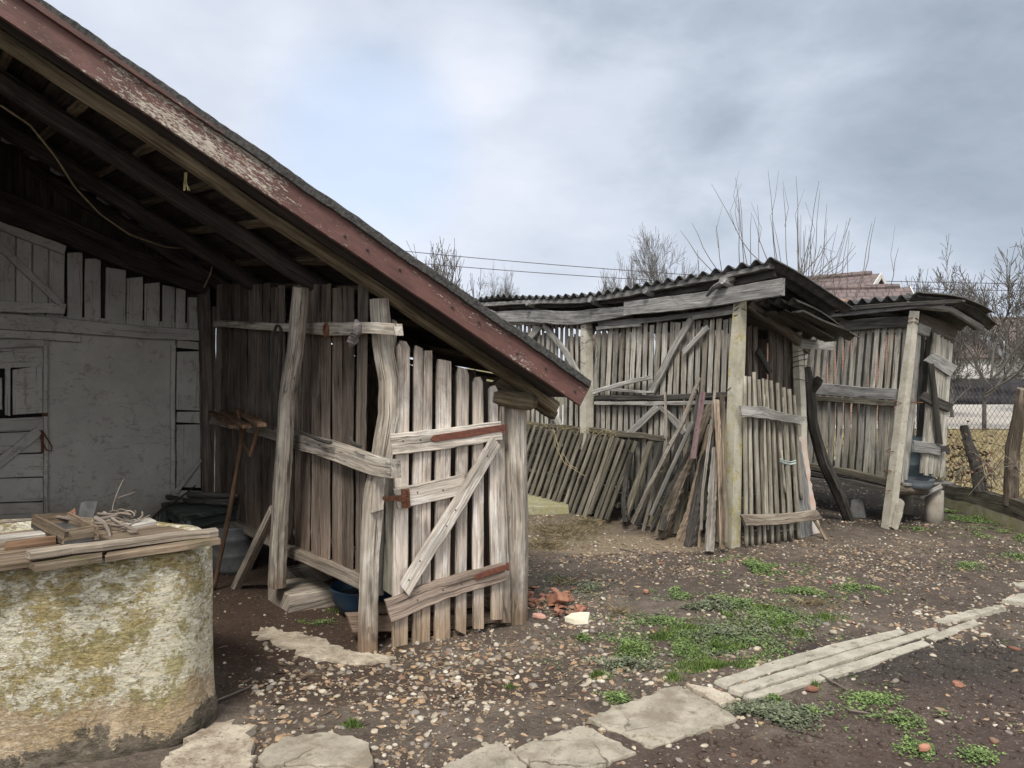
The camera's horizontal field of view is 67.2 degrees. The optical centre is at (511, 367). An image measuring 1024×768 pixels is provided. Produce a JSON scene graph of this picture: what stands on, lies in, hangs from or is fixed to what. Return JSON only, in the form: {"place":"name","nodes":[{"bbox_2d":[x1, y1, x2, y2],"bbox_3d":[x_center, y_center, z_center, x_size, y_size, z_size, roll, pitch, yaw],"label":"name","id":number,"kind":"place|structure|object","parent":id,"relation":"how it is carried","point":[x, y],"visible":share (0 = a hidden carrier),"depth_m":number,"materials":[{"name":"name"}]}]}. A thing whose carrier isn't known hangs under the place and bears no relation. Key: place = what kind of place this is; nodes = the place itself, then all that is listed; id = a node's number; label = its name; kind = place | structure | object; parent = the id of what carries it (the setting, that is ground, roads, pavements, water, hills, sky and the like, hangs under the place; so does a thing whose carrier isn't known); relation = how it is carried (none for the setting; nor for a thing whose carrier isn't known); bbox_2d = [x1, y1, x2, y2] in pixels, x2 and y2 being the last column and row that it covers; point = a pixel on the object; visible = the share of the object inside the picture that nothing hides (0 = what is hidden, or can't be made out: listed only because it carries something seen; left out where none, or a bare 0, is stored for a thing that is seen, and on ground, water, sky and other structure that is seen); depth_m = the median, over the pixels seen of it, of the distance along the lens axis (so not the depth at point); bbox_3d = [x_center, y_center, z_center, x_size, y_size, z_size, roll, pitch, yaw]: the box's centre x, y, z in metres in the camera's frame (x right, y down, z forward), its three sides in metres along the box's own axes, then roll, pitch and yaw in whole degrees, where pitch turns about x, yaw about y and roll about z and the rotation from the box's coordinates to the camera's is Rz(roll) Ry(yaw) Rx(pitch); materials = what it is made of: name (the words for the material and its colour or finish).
{"place":"outdoors","nodes":[
{"label":"outdoors","id":0,"kind":"place"},
{"bbox_2d":[160,494,239,527],"bbox_3d":[-2.485,1.283,6.161,0.549,0.535,0.997,0,0,-37],"label":"bench","id":1,"kind":"object","parent":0,"point":[201,515],"depth_m":5.96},
{"bbox_2d":[151,485,195,521],"bbox_3d":[-2.585,1.032,5.814,0.094,0.239,0.443,0,0,22],"label":"stick","id":2,"kind":"object","parent":1,"relation":"on","point":[162,509],"visible":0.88,"depth_m":5.81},
{"bbox_2d":[170,498,228,505],"bbox_3d":[-2.444,1.061,6.070,0.546,0.041,0.122,0,0,16],"label":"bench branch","id":3,"kind":"object","parent":1,"relation":"on","point":[221,503],"visible":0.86,"depth_m":6.02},
{"bbox_2d":[186,491,238,498],"bbox_3d":[-2.368,1.015,6.091,0.455,0.059,0.060,0,0,13],"label":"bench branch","id":4,"kind":"object","parent":3,"relation":"on","point":[198,494],"visible":0.85,"depth_m":6.08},
{"bbox_2d":[44,0,1023,367],"label":"sky","id":5,"kind":"structure","parent":0,"point":[546,132],"materials":[{"name":"grey"}]},
{"bbox_2d":[48,368,1023,767],"bbox_3d":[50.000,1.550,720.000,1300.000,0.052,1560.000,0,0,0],"label":"ground","id":6,"kind":"structure","parent":0,"point":[234,626],"depth_m":4.19,"materials":[{"name":"soil"}]},
{"bbox_2d":[0,518,217,767],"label":"well","id":7,"kind":"object","parent":6,"relation":"on","point":[102,660],"visible":0.69,"depth_m":3.04,"materials":[{"name":"stone"}]},
{"bbox_2d":[0,520,219,571],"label":"well cover","id":8,"kind":"object","parent":7,"relation":"on","point":[13,559],"visible":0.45,"depth_m":3.05,"materials":[{"name":"brown wood"}]},
{"bbox_2d":[0,530,44,541],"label":"loose plank","id":9,"kind":"object","parent":8,"relation":"on","point":[20,535],"visible":0.48,"depth_m":3.22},
{"bbox_2d":[4,535,55,549],"bbox_3d":[-1.928,0.701,3.083,0.178,0.032,0.031,0,0,-38],"label":"loose plank","id":10,"kind":"object","parent":8,"relation":"on","point":[29,542],"visible":1,"depth_m":3.07,"materials":[{"name":"brown wood"}]},
{"bbox_2d":[31,512,100,544],"bbox_3d":[-1.905,0.678,3.287,0.147,0.065,0.499,0,0,-45],"label":"tray","id":11,"kind":"object","parent":8,"relation":"on","point":[75,529],"visible":0.94,"depth_m":3.20,"materials":[{"name":"brown wood"}]},
{"bbox_2d":[0,514,117,523],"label":"twig","id":12,"kind":"object","parent":11,"relation":"on","point":[13,521],"visible":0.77,"depth_m":3.40,"materials":[{"name":"brown wood"}]},
{"bbox_2d":[78,501,98,517],"bbox_3d":[-1.915,0.646,3.478,0.110,0.091,0.022,0,0,22],"label":"metal plate","id":13,"kind":"object","parent":8,"relation":"on","point":[88,509],"visible":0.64,"depth_m":3.47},
{"bbox_2d":[93,515,111,536],"bbox_3d":[-1.768,0.691,3.347,0.207,0.072,0.040,0,0,44],"label":"twig","id":14,"kind":"object","parent":8,"relation":"on","point":[96,518],"visible":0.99,"depth_m":3.36,"materials":[{"name":"brown wood"}]},
{"bbox_2d":[26,527,218,559],"bbox_3d":[-1.542,0.702,3.095,0.701,0.034,0.082,0,0,-39],"label":"loose plank","id":15,"kind":"object","parent":8,"relation":"on","point":[53,551],"visible":1,"depth_m":3.04,"materials":[{"name":"wood"}]},
{"bbox_2d":[122,517,155,527],"bbox_3d":[-1.691,0.715,3.507,0.106,0.030,0.148,0,0,32],"label":"loose plank","id":16,"kind":"object","parent":8,"relation":"on","point":[146,522],"visible":0.55,"depth_m":3.48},
{"bbox_2d":[160,719,256,767],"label":"concrete slab","id":17,"kind":"structure","parent":6,"relation":"on","point":[229,744],"depth_m":3.06,"materials":[{"name":"concrete"}]},
{"bbox_2d":[209,520,252,574],"bbox_3d":[-2.150,1.383,5.920,0.336,0.355,0.336,0,0,0],"label":"metal tub","id":18,"kind":"object","parent":6,"relation":"on","point":[237,544],"visible":0.51,"depth_m":5.78,"materials":[{"name":"metal"}]},
{"bbox_2d":[213,410,262,589],"bbox_3d":[-1.835,0.926,5.278,0.567,1.256,0.163,0,0,37],"label":"forked pole","id":19,"kind":"object","parent":6,"relation":"on","point":[242,444],"visible":0.93,"depth_m":5.33,"materials":[{"name":"brown wood"}]},
{"bbox_2d":[220,410,250,427],"bbox_3d":[-1.995,0.361,5.505,0.058,0.042,1.512,0,0,-26],"label":"short plank","id":20,"kind":"object","parent":19,"relation":"on","point":[233,418],"visible":0.99,"depth_m":5.25,"materials":[{"name":"brown wood"}]},
{"bbox_2d":[232,408,266,426],"bbox_3d":[-1.811,0.335,5.259,0.058,0.037,1.497,0,0,-26],"label":"short plank","id":21,"kind":"object","parent":19,"relation":"on","point":[251,419],"visible":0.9,"depth_m":4.94,"materials":[{"name":"brown wood"}]},
{"bbox_2d":[231,505,271,589],"bbox_3d":[-1.742,1.238,5.207,0.074,0.696,0.688,0,0,-41],"label":"leaning stake","id":22,"kind":"object","parent":6,"relation":"on","point":[246,566],"visible":0.91,"depth_m":5.17,"materials":[{"name":"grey wood"}]},
{"bbox_2d":[0,0,590,652],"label":"lean to shed","id":23,"kind":"object","parent":6,"relation":"on","point":[128,362],"visible":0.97,"depth_m":4.79,"materials":[{"name":"brown wood"}]},
{"bbox_2d":[0,346,52,519],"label":"plank door","id":24,"kind":"structure","parent":23,"relation":"in","point":[29,395],"depth_m":5.86,"materials":[{"name":"wood"}]},
{"bbox_2d":[0,222,65,313],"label":"loft door","id":25,"kind":"structure","parent":23,"relation":"in","point":[8,260],"depth_m":5.86,"materials":[{"name":"wood"}]},
{"bbox_2d":[0,105,212,287],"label":"cable","id":26,"kind":"object","parent":23,"relation":"hanging from","point":[46,145],"visible":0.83,"depth_m":4.71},
{"bbox_2d":[208,411,235,428],"bbox_3d":[-2.161,0.380,5.722,0.059,0.036,1.564,0,0,-26],"label":"short plank","id":27,"kind":"object","parent":23,"relation":"on","point":[228,423],"visible":1,"depth_m":5.50,"materials":[{"name":"brown wood"}]},
{"bbox_2d":[270,324,282,429],"bbox_3d":[-1.518,0.077,4.961,0.022,0.711,0.186,0,0,-37],"label":"hanging chain","id":28,"kind":"object","parent":23,"relation":"hanging from","point":[272,366],"visible":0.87,"depth_m":4.99,"materials":[{"name":"metal"}]},
{"bbox_2d":[298,431,332,444],"bbox_3d":[-1.182,0.419,4.617,0.025,0.051,0.463,0,0,-37],"label":"stick","id":29,"kind":"object","parent":23,"relation":"on","point":[315,438],"visible":1,"depth_m":4.58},
{"bbox_2d":[346,319,361,345],"bbox_3d":[-0.830,-0.182,4.056,0.062,0.142,0.114,0,0,-44],"label":"cloth bundle","id":30,"kind":"object","parent":23,"relation":"hanging from","point":[353,337],"visible":1,"depth_m":4.03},
{"bbox_2d":[268,576,335,612],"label":"sill block","id":31,"kind":"structure","parent":6,"relation":"on","point":[302,593],"depth_m":4.98,"materials":[{"name":"grey wood"}]},
{"bbox_2d":[286,556,342,581],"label":"sill block","id":32,"kind":"structure","parent":6,"relation":"on","point":[300,570],"depth_m":5.51,"materials":[{"name":"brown wood"}]},
{"bbox_2d":[258,732,373,767],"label":"concrete slab","id":33,"kind":"structure","parent":6,"relation":"on","point":[325,749],"depth_m":3.03,"materials":[{"name":"concrete"}]},
{"bbox_2d":[251,627,395,665],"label":"concrete slab","id":34,"kind":"structure","parent":6,"relation":"on","point":[316,649],"depth_m":4.22,"materials":[{"name":"concrete"}]},
{"bbox_2d":[329,579,391,613],"bbox_3d":[-0.930,1.458,4.850,0.436,0.185,0.436,0,0,0],"label":"enamel basin","id":35,"kind":"object","parent":6,"relation":"on","point":[345,597],"visible":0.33,"depth_m":4.71,"materials":[{"name":"metal"}]},
{"bbox_2d":[406,238,486,366],"bbox_3d":[-2.934,-1.555,27.660,4.295,6.228,3.782,0,0,-23],"label":"bare tree","id":36,"kind":"object","parent":6,"relation":"on","point":[446,274],"visible":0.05,"depth_m":27.11,"materials":[{"name":"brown plant"}]},
{"bbox_2d":[442,741,526,767],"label":"concrete slab","id":37,"kind":"structure","parent":6,"relation":"on","point":[498,755],"depth_m":3.01,"materials":[{"name":"concrete"}]},
{"bbox_2d":[481,264,515,325],"bbox_3d":[-0.243,-1.506,33.488,2.008,6.139,3.183,0,0,36],"label":"bare tree","id":38,"kind":"object","parent":6,"relation":"on","point":[500,289],"visible":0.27,"depth_m":33.07,"materials":[{"name":"brown plant"}]},
{"bbox_2d":[528,493,568,514],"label":"concrete slab","id":39,"kind":"structure","parent":6,"relation":"on","point":[538,505],"depth_m":8.12,"materials":[{"name":"concrete"}]},
{"bbox_2d":[545,591,568,605],"bbox_3d":[0.292,1.510,5.004,0.097,0.138,0.159,0,0,-36],"label":"brick","id":40,"kind":"object","parent":6,"relation":"on","point":[561,598],"visible":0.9,"depth_m":4.96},
{"bbox_2d":[513,726,635,767],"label":"concrete slab","id":41,"kind":"structure","parent":6,"relation":"on","point":[581,747],"depth_m":3.08,"materials":[{"name":"concrete"}]},
{"bbox_2d":[297,575,854,729],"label":"grass","id":42,"kind":"structure","parent":6,"relation":"on","point":[662,635],"depth_m":4.25,"materials":[{"name":"plant"}]},
{"bbox_2d":[565,612,589,624],"bbox_3d":[0.404,1.535,4.718,0.164,0.031,0.152,0,0,0],"label":"plaster shard","id":43,"kind":"object","parent":6,"relation":"on","point":[577,618],"visible":1,"depth_m":4.68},
{"bbox_2d":[526,421,670,519],"bbox_3d":[0.632,1.119,8.418,0.345,0.948,2.788,0,0,-32],"label":"fallen slat panel","id":44,"kind":"object","parent":6,"relation":"on","point":[597,499],"visible":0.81,"depth_m":8.21,"materials":[{"name":"wood"}]},
{"bbox_2d":[526,422,617,475],"bbox_3d":[0.558,0.892,8.551,0.277,0.541,1.710,0,0,-32],"label":"dry stalk tangle","id":45,"kind":"object","parent":44,"relation":"hanging from","point":[565,427],"visible":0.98,"depth_m":8.40,"materials":[{"name":"plant"}]},
{"bbox_2d":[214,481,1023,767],"bbox_3d":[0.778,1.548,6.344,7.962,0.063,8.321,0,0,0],"label":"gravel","id":46,"kind":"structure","parent":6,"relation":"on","point":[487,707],"depth_m":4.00,"materials":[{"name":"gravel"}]},
{"bbox_2d":[595,261,645,331],"bbox_3d":[4.435,-1.438,30.309,2.476,6.006,1.637,0,0,21],"label":"bare tree","id":47,"kind":"object","parent":6,"relation":"on","point":[610,287],"visible":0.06,"depth_m":30.07,"materials":[{"name":"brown plant"}]},
{"bbox_2d":[619,449,632,523],"bbox_3d":[1.104,1.153,7.512,0.112,0.708,0.312,0,0,20],"label":"gnarled branch","id":48,"kind":"object","parent":6,"relation":"on","point":[624,508],"visible":1,"depth_m":7.52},
{"bbox_2d":[621,441,653,522],"bbox_3d":[1.230,1.126,7.535,0.330,0.822,0.067,0,0,15],"label":"leaning board","id":49,"kind":"object","parent":6,"relation":"on","point":[639,476],"visible":0.87,"depth_m":7.52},
{"bbox_2d":[636,442,663,525],"bbox_3d":[1.319,1.118,7.381,0.264,0.819,0.080,0,0,0],"label":"leaning board","id":50,"kind":"object","parent":6,"relation":"on","point":[655,460],"visible":0.67,"depth_m":7.36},
{"bbox_2d":[600,222,705,362],"bbox_3d":[4.426,-1.505,23.877,2.690,6.112,3.158,0,0,-17],"label":"bare tree","id":51,"kind":"object","parent":6,"relation":"on","point":[653,273],"visible":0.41,"depth_m":23.98,"materials":[{"name":"brown plant"}]},
{"bbox_2d":[641,392,667,530],"bbox_3d":[1.335,0.890,7.214,0.241,1.323,0.152,0,0,9],"label":"bark branch","id":52,"kind":"object","parent":6,"relation":"on","point":[651,497],"visible":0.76,"depth_m":7.22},
{"bbox_2d":[648,440,669,526],"bbox_3d":[1.397,1.093,7.243,0.226,0.826,0.070,0,0,-5],"label":"leaning board","id":53,"kind":"object","parent":6,"relation":"on","point":[659,484],"visible":0.48,"depth_m":7.23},
{"bbox_2d":[588,686,736,748],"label":"concrete slab","id":54,"kind":"structure","parent":6,"relation":"on","point":[664,716],"depth_m":3.37,"materials":[{"name":"concrete"}]},
{"bbox_2d":[304,509,1023,767],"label":"chickweed","id":55,"kind":"object","parent":6,"relation":"on","point":[975,755],"visible":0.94,"depth_m":4.36,"materials":[{"name":"green plant"}]},
{"bbox_2d":[631,378,700,524],"bbox_3d":[1.396,0.786,7.056,0.719,1.395,0.065,0,0,41],"label":"bark branch","id":56,"kind":"object","parent":6,"relation":"on","point":[648,489],"visible":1,"depth_m":7.04,"materials":[{"name":"wood"}]},
{"bbox_2d":[475,257,859,548],"bbox_3d":[1.351,0.359,8.554,1.563,2.570,4.979,0,0,-34],"label":"corn crib","id":57,"kind":"object","parent":6,"relation":"on","point":[746,312],"visible":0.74,"depth_m":7.29,"materials":[{"name":"wood"}]},
{"bbox_2d":[690,392,705,458],"bbox_3d":[1.580,0.495,6.558,0.018,0.577,0.174,0,0,-32],"label":"painted lath","id":58,"kind":"object","parent":57,"relation":"hanging from","point":[697,425],"visible":1,"depth_m":6.55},
{"bbox_2d":[658,464,677,531],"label":"leaning board","id":59,"kind":"object","parent":6,"relation":"on","point":[662,523],"visible":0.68,"depth_m":6.81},
{"bbox_2d":[664,436,681,497],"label":"leaning board","id":60,"kind":"object","parent":6,"relation":"on","point":[677,443],"visible":0.22,"depth_m":7.13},
{"bbox_2d":[649,390,699,530],"bbox_3d":[1.446,0.835,6.840,0.465,1.282,0.128,0,0,19],"label":"bark branch","id":61,"kind":"object","parent":6,"relation":"on","point":[682,464],"visible":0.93,"depth_m":6.80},
{"bbox_2d":[649,422,694,515],"bbox_3d":[1.431,0.925,6.922,0.020,0.904,0.568,0,0,-32],"label":"thin pole","id":62,"kind":"object","parent":61,"relation":"on","point":[671,470],"visible":0.98,"depth_m":6.91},
{"bbox_2d":[672,435,689,533],"bbox_3d":[1.550,1.055,6.976,0.190,0.913,0.085,0,0,-14],"label":"leaning board","id":63,"kind":"object","parent":6,"relation":"on","point":[678,514],"visible":0.41,"depth_m":6.95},
{"bbox_2d":[654,403,711,538],"bbox_3d":[1.531,0.919,6.834,0.528,1.216,0.106,0,0,13],"label":"leaning board","id":64,"kind":"object","parent":6,"relation":"on","point":[673,500],"visible":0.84,"depth_m":6.80,"materials":[{"name":"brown wood"}]},
{"bbox_2d":[675,424,713,541],"bbox_3d":[1.599,1.042,6.772,0.352,1.094,0.110,0,0,27],"label":"leaning board","id":65,"kind":"object","parent":6,"relation":"on","point":[681,535],"visible":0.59,"depth_m":6.75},
{"bbox_2d":[699,391,715,529],"bbox_3d":[1.677,0.791,6.633,0.053,1.177,0.301,0,0,39],"label":"thin pole","id":66,"kind":"object","parent":65,"relation":"on","point":[705,470],"visible":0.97,"depth_m":6.62,"materials":[{"name":"brown wood"}]},
{"bbox_2d":[683,450,708,546],"bbox_3d":[1.609,1.132,6.663,0.276,0.837,0.116,0,0,-31],"label":"leaning board","id":67,"kind":"object","parent":6,"relation":"on","point":[692,530],"visible":0.81,"depth_m":6.63,"materials":[{"name":"wood"}]},
{"bbox_2d":[704,447,716,552],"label":"leaning board","id":68,"kind":"object","parent":6,"relation":"on","point":[710,520],"visible":0.92,"depth_m":6.47,"materials":[{"name":"grey wood"}]},
{"bbox_2d":[686,684,734,708],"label":"concrete slab","id":69,"kind":"structure","parent":6,"relation":"on","point":[712,695],"depth_m":3.61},
{"bbox_2d":[528,569,900,737],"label":"weeds","id":70,"kind":"object","parent":6,"relation":"on","point":[781,712],"visible":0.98,"depth_m":4.23,"materials":[{"name":"plant"}]},
{"bbox_2d":[714,483,718,541],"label":"leaning board","id":71,"kind":"object","parent":6,"relation":"on","point":[716,537],"visible":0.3,"depth_m":6.56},
{"bbox_2d":[713,399,724,548],"bbox_3d":[1.752,0.891,6.509,0.061,1.234,0.329,0,0,4],"label":"leaning board","id":72,"kind":"object","parent":6,"relation":"on","point":[717,422],"visible":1,"depth_m":6.49,"materials":[{"name":"wood"}]},
{"bbox_2d":[720,394,727,542],"bbox_3d":[1.791,0.841,6.508,0.045,1.217,0.362,0,0,10],"label":"wooden plank","id":73,"kind":"object","parent":72,"relation":"on","point":[724,471],"visible":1,"depth_m":6.48,"materials":[{"name":"brown wood"}]},
{"bbox_2d":[739,372,822,547],"bbox_3d":[2.345,0.797,6.764,1.084,1.518,0.104,0,0,-32],"label":"slat hurdle","id":74,"kind":"object","parent":6,"relation":"on","point":[765,412],"visible":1,"depth_m":6.72,"materials":[{"name":"grey wood"}]},
{"bbox_2d":[683,271,886,412],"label":"brick house","id":75,"kind":"structure","parent":6,"relation":"on","point":[869,277],"depth_m":24.16,"materials":[{"name":"tile"}]},
{"bbox_2d":[680,171,898,300],"bbox_3d":[4.496,-0.956,12.972,3.473,5.014,1.320,0,0,0],"label":"pollard tree","id":76,"kind":"object","parent":6,"relation":"on","point":[805,262],"visible":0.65,"depth_m":12.89,"materials":[{"name":"brown plant"}]},
{"bbox_2d":[795,441,813,537],"bbox_3d":[2.658,1.116,7.029,0.280,0.934,0.020,0,0,-32],"label":"weathered slab","id":77,"kind":"object","parent":6,"relation":"on","point":[806,529],"depth_m":7.02,"materials":[{"name":"wood"}]},
{"bbox_2d":[714,629,904,689],"bbox_3d":[1.651,1.557,4.144,1.524,0.045,0.110,0,0,-31],"label":"edging strip","id":78,"kind":"object","parent":6,"relation":"on","point":[788,662],"visible":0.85,"depth_m":4.07,"materials":[{"name":"concrete"}]},
{"bbox_2d":[799,437,819,533],"bbox_3d":[2.760,1.135,7.151,0.370,0.997,0.020,0,0,-32],"label":"bark slab","id":79,"kind":"object","parent":6,"relation":"on","point":[808,472],"depth_m":7.14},
{"bbox_2d":[804,367,853,520],"bbox_3d":[3.088,0.782,7.516,0.191,1.582,0.946,0,0,43],"label":"charred log","id":80,"kind":"object","parent":6,"relation":"on","point":[825,465],"visible":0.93,"depth_m":7.41,"materials":[{"name":"wood"}]},
{"bbox_2d":[728,628,938,696],"bbox_3d":[1.780,1.555,4.095,1.717,0.049,0.081,0,0,-31],"label":"edging strip","id":81,"kind":"object","parent":6,"relation":"on","point":[813,667],"visible":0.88,"depth_m":3.98,"materials":[{"name":"concrete"}]},
{"bbox_2d":[743,640,930,702],"bbox_3d":[1.719,1.557,3.946,1.475,0.045,0.081,0,0,-31],"label":"edging strip","id":82,"kind":"object","parent":6,"relation":"on","point":[863,664],"visible":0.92,"depth_m":3.89,"materials":[{"name":"concrete"}]},
{"bbox_2d":[819,299,859,424],"bbox_3d":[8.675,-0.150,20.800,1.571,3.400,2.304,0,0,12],"label":"brick house","id":83,"kind":"structure","parent":6,"relation":"on","point":[842,373],"depth_m":19.91,"materials":[{"name":"orange brick"}]},
{"bbox_2d":[850,498,866,518],"bbox_3d":[3.568,1.440,7.930,0.166,0.206,0.123,0,0,20],"label":"stone block","id":84,"kind":"object","parent":6,"relation":"on","point":[858,509],"depth_m":7.88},
{"bbox_2d":[821,284,913,421],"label":"brick house","id":85,"kind":"structure","parent":6,"relation":"on","point":[868,291],"depth_m":22.37,"materials":[{"name":"brick"}]},
{"bbox_2d":[805,292,999,529],"bbox_3d":[3.878,0.451,8.193,1.129,2.298,2.909,0,0,-21],"label":"corn crib","id":86,"kind":"object","parent":6,"relation":"on","point":[914,371],"visible":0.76,"depth_m":7.61,"materials":[{"name":"wood"}]},
{"bbox_2d":[908,436,930,477],"bbox_3d":[4.148,0.935,7.965,0.360,0.430,0.360,0,0,0],"label":"plastic barrel","id":87,"kind":"object","parent":86,"relation":"on","point":[914,465],"visible":0.16,"depth_m":7.81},
{"bbox_2d":[905,476,934,488],"bbox_3d":[3.964,1.133,7.555,0.332,0.085,0.332,0,0,0],"label":"plastic bowl","id":88,"kind":"object","parent":86,"relation":"on","point":[921,482],"visible":0.76,"depth_m":7.43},
{"bbox_2d":[911,332,956,477],"bbox_3d":[4.114,0.371,7.519,0.659,1.432,0.087,0,0,-23],"label":"door","id":89,"kind":"structure","parent":86,"relation":"in","point":[933,448],"depth_m":7.53,"materials":[{"name":"wood"}]},
{"bbox_2d":[901,269,933,341],"bbox_3d":[19.340,-1.634,36.594,2.508,6.392,3.376,0,0,43],"label":"bare tree","id":90,"kind":"object","parent":6,"relation":"on","point":[924,289],"visible":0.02,"depth_m":35.80,"materials":[{"name":"brown plant"}]},
{"bbox_2d":[812,452,1023,532],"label":"kerb","id":91,"kind":"structure","parent":6,"relation":"on","point":[1015,524],"depth_m":7.80,"materials":[{"name":"concrete"}]},
{"bbox_2d":[843,381,1023,505],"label":"wire fence","id":92,"kind":"object","parent":91,"relation":"on","point":[1013,447],"visible":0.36,"depth_m":7.67,"materials":[{"name":"grey metal"}]},
{"bbox_2d":[942,484,1023,520],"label":"old beam","id":93,"kind":"structure","parent":91,"relation":"on","point":[991,500],"depth_m":7.77,"materials":[{"name":"wood"}]},
{"bbox_2d":[926,619,978,640],"bbox_3d":[2.605,1.557,4.521,0.585,0.045,0.069,0,0,-34],"label":"edging strip","id":94,"kind":"object","parent":6,"relation":"on","point":[949,632],"visible":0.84,"depth_m":4.50,"materials":[{"name":"concrete"}]},
{"bbox_2d":[934,604,1005,623],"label":"concrete slab","id":95,"kind":"structure","parent":6,"relation":"on","point":[973,614],"depth_m":4.79,"materials":[{"name":"concrete"}]},
{"bbox_2d":[924,236,1023,416],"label":"bare tree","id":96,"kind":"object","parent":6,"relation":"on","point":[956,354],"visible":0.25,"depth_m":22.87,"materials":[{"name":"brown plant"}]},
{"bbox_2d":[925,231,1023,430],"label":"bare tree","id":97,"kind":"object","parent":6,"relation":"on","point":[1013,311],"visible":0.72,"depth_m":17.86,"materials":[{"name":"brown plant"}]},
{"bbox_2d":[934,421,1023,494],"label":"bramble","id":98,"kind":"object","parent":6,"relation":"on","point":[963,473],"visible":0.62,"depth_m":8.14,"materials":[{"name":"brown plant"}]},
{"bbox_2d":[950,378,1023,404],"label":"board fence","id":99,"kind":"object","parent":6,"relation":"on","point":[1012,384],"visible":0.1,"depth_m":31.73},
{"bbox_2d":[999,279,1023,378],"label":"bare tree","id":100,"kind":"object","parent":6,"relation":"on","point":[1018,368],"visible":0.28,"depth_m":26.03,"materials":[{"name":"brown plant"}]},
{"bbox_2d":[1002,593,1023,605],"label":"concrete slab","id":101,"kind":"structure","parent":6,"relation":"on","point":[1017,599],"depth_m":5.08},
{"bbox_2d":[528,515,868,615],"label":"dead grass","id":102,"kind":"structure","parent":0,"point":[567,531],"depth_m":7.00,"materials":[{"name":"plant"}]},
{"bbox_2d":[406,251,1014,283],"bbox_3d":[8.301,-4.725,33.998,39.742,2.333,0.031,0,0,0],"label":"power line","id":103,"kind":"object","parent":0,"point":[644,271],"visible":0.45,"depth_m":33.99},
{"bbox_2d":[424,263,1016,290],"bbox_3d":[8.301,-4.294,33.998,39.742,2.082,0.031,0,0,0],"label":"power line","id":104,"kind":"object","parent":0,"point":[640,279],"visible":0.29,"depth_m":33.99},
{"bbox_2d":[558,404,1013,428],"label":"road","id":105,"kind":"structure","parent":0,"point":[980,414],"depth_m":23.41,"materials":[{"name":"asphalt"}]},
{"bbox_2d":[827,426,1023,498],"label":"field","id":106,"kind":"structure","parent":0,"point":[997,469],"depth_m":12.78,"materials":[{"name":"yellow plant"}]},
{"bbox_2d":[952,329,1000,378],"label":"white house","id":107,"kind":"structure","parent":0,"point":[981,362],"depth_m":41.03,"materials":[{"name":"grey paint"}]},
{"bbox_2d":[974,317,1023,378],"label":"white house","id":108,"kind":"structure","parent":0,"point":[1003,351],"depth_m":40.79,"materials":[{"name":"grey tile"}]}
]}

